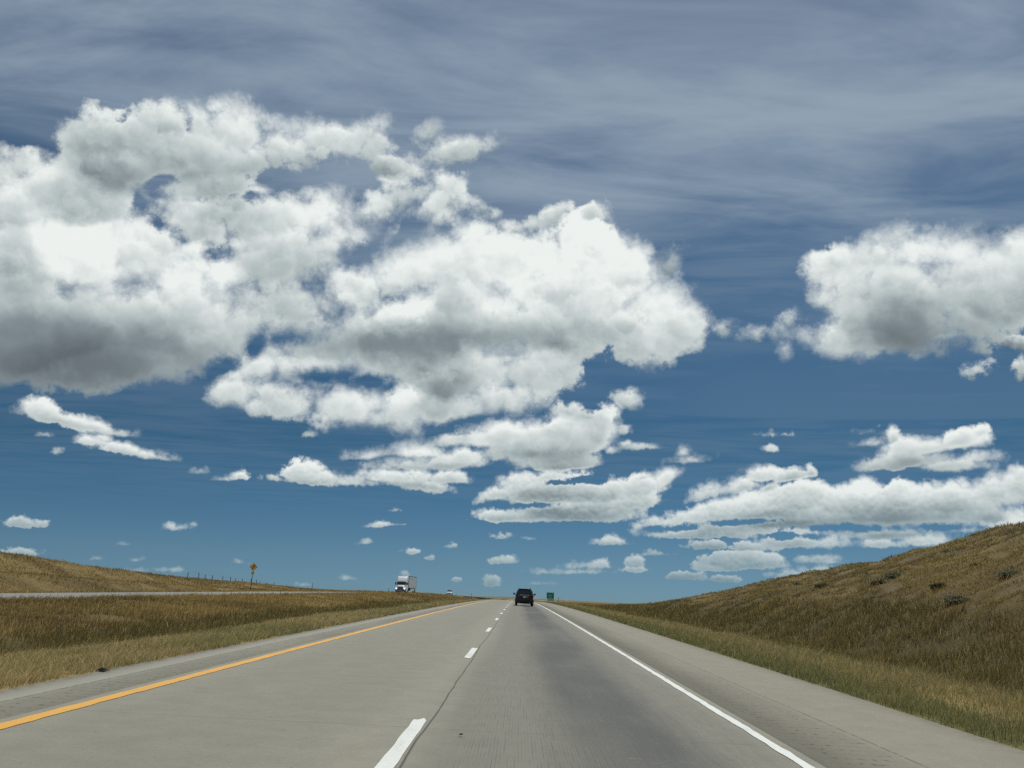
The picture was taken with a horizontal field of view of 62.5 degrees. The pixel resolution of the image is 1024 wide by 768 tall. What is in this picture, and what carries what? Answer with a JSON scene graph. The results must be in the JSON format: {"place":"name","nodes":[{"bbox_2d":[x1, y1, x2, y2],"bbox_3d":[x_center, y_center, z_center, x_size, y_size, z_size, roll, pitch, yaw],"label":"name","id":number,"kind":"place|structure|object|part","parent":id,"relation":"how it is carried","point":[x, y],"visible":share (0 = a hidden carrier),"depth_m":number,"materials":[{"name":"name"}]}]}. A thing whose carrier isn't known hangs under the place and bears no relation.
{"place":"outdoors","nodes":[
{"label":"outdoors","id":0,"kind":"place"},
{"bbox_2d":[0,599,492,718],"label":"shoulder","id":1,"kind":"object","parent":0,"point":[25,699],"visible":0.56,"depth_m":12.34},
{"bbox_2d":[96,667,109,670],"bbox_3d":[-5.839,4.062,12.025,0.202,0.051,0.110,-4,-15,21],"label":"tyre scrap","id":2,"kind":"object","parent":1,"relation":"on","point":[102,669],"visible":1,"depth_m":12.00,"materials":[{"name":"rubber"}]},
{"bbox_2d":[0,592,495,598],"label":"opposite road","id":3,"kind":"structure","parent":0,"point":[90,594],"depth_m":71.91,"materials":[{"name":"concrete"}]},
{"bbox_2d":[395,576,416,592],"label":"semi truck","id":4,"kind":"object","parent":3,"relation":"on","point":[405,584],"visible":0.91,"depth_m":206.69,"materials":[{"name":"white paint"}]},
{"bbox_2d":[0,600,825,767],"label":"road","id":5,"kind":"structure","parent":0,"point":[503,683],"depth_m":9.51,"materials":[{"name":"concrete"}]},
{"bbox_2d":[513,588,535,605],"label":"suv","id":6,"kind":"object","parent":5,"relation":"on","point":[524,595],"visible":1,"depth_m":87.56,"materials":[{"name":"black paint"}]},
{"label":"rear window","id":7,"kind":"part","parent":6,"relation":"part of","materials":[{"name":"black glass"}]},
{"bbox_2d":[0,521,1023,750],"bbox_3d":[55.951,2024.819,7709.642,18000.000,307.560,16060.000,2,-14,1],"label":"ground","id":8,"kind":"structure","parent":0,"point":[1012,606],"depth_m":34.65,"materials":[{"name":"brown plant"}]},
{"bbox_2d":[187,572,263,581],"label":"berm fence","id":9,"kind":"object","parent":8,"relation":"on","point":[216,579],"visible":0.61,"depth_m":183.75,"materials":[{"name":"brown wood"}]},
{"bbox_2d":[250,564,256,589],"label":"warning sign","id":10,"kind":"object","parent":8,"relation":"on","point":[253,567],"visible":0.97,"depth_m":142.97,"materials":[{"name":"yellow metal"}]},
{"bbox_2d":[0,598,1023,747],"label":"verge grass","id":11,"kind":"structure","parent":8,"relation":"on","point":[891,681],"depth_m":17.15,"materials":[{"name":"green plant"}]},
{"bbox_2d":[0,591,1023,695],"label":"ditch weeds","id":12,"kind":"object","parent":8,"relation":"on","point":[89,637],"visible":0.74,"depth_m":29.51,"materials":[{"name":"brown plant"}]},
{"bbox_2d":[547,592,553,601],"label":"guide sign","id":13,"kind":"object","parent":8,"relation":"on","point":[550,596],"visible":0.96,"depth_m":290.78,"materials":[{"name":"metal"}]},
{"bbox_2d":[811,582,831,588],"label":"sagebrush","id":14,"kind":"object","parent":8,"relation":"on","point":[820,585],"visible":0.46,"depth_m":50.38,"materials":[{"name":"green plant"}]},
{"bbox_2d":[867,579,888,586],"bbox_3d":[17.377,9.448,39.804,0.950,0.515,1.065,6,-14,-18],"label":"sagebrush","id":15,"kind":"object","parent":8,"relation":"on","point":[877,582],"visible":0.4,"depth_m":39.71,"materials":[{"name":"green plant"}]},
{"bbox_2d":[881,571,902,578],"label":"sagebrush","id":16,"kind":"object","parent":8,"relation":"on","point":[891,575],"visible":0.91,"depth_m":42.63,"materials":[{"name":"green plant"}]},
{"bbox_2d":[928,582,946,589],"bbox_3d":[16.929,8.043,33.425,0.834,0.433,1.063,-2,-14,14],"label":"sagebrush","id":17,"kind":"object","parent":8,"relation":"on","point":[935,585],"visible":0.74,"depth_m":33.29,"materials":[{"name":"green plant"}]},
{"bbox_2d":[940,592,969,604],"bbox_3d":[14.949,7.282,28.455,1.036,0.514,1.012,2,-14,1],"label":"sagebrush","id":18,"kind":"object","parent":8,"relation":"on","point":[953,598],"visible":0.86,"depth_m":28.32,"materials":[{"name":"green plant"}]},
{"bbox_2d":[994,568,1018,576],"bbox_3d":[17.715,6.753,30.071,0.956,0.406,0.951,11,-17,-35],"label":"sagebrush","id":19,"kind":"object","parent":8,"relation":"on","point":[1008,571],"visible":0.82,"depth_m":30.00,"materials":[{"name":"green plant"}]},
{"bbox_2d":[0,0,1023,603],"label":"sky","id":20,"kind":"structure","parent":0,"point":[609,301],"materials":[{"name":"blue"}]},
{"bbox_2d":[534,601,1023,767],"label":"shoulder","id":21,"kind":"object","parent":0,"point":[826,727],"visible":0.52,"depth_m":11.10}
]}

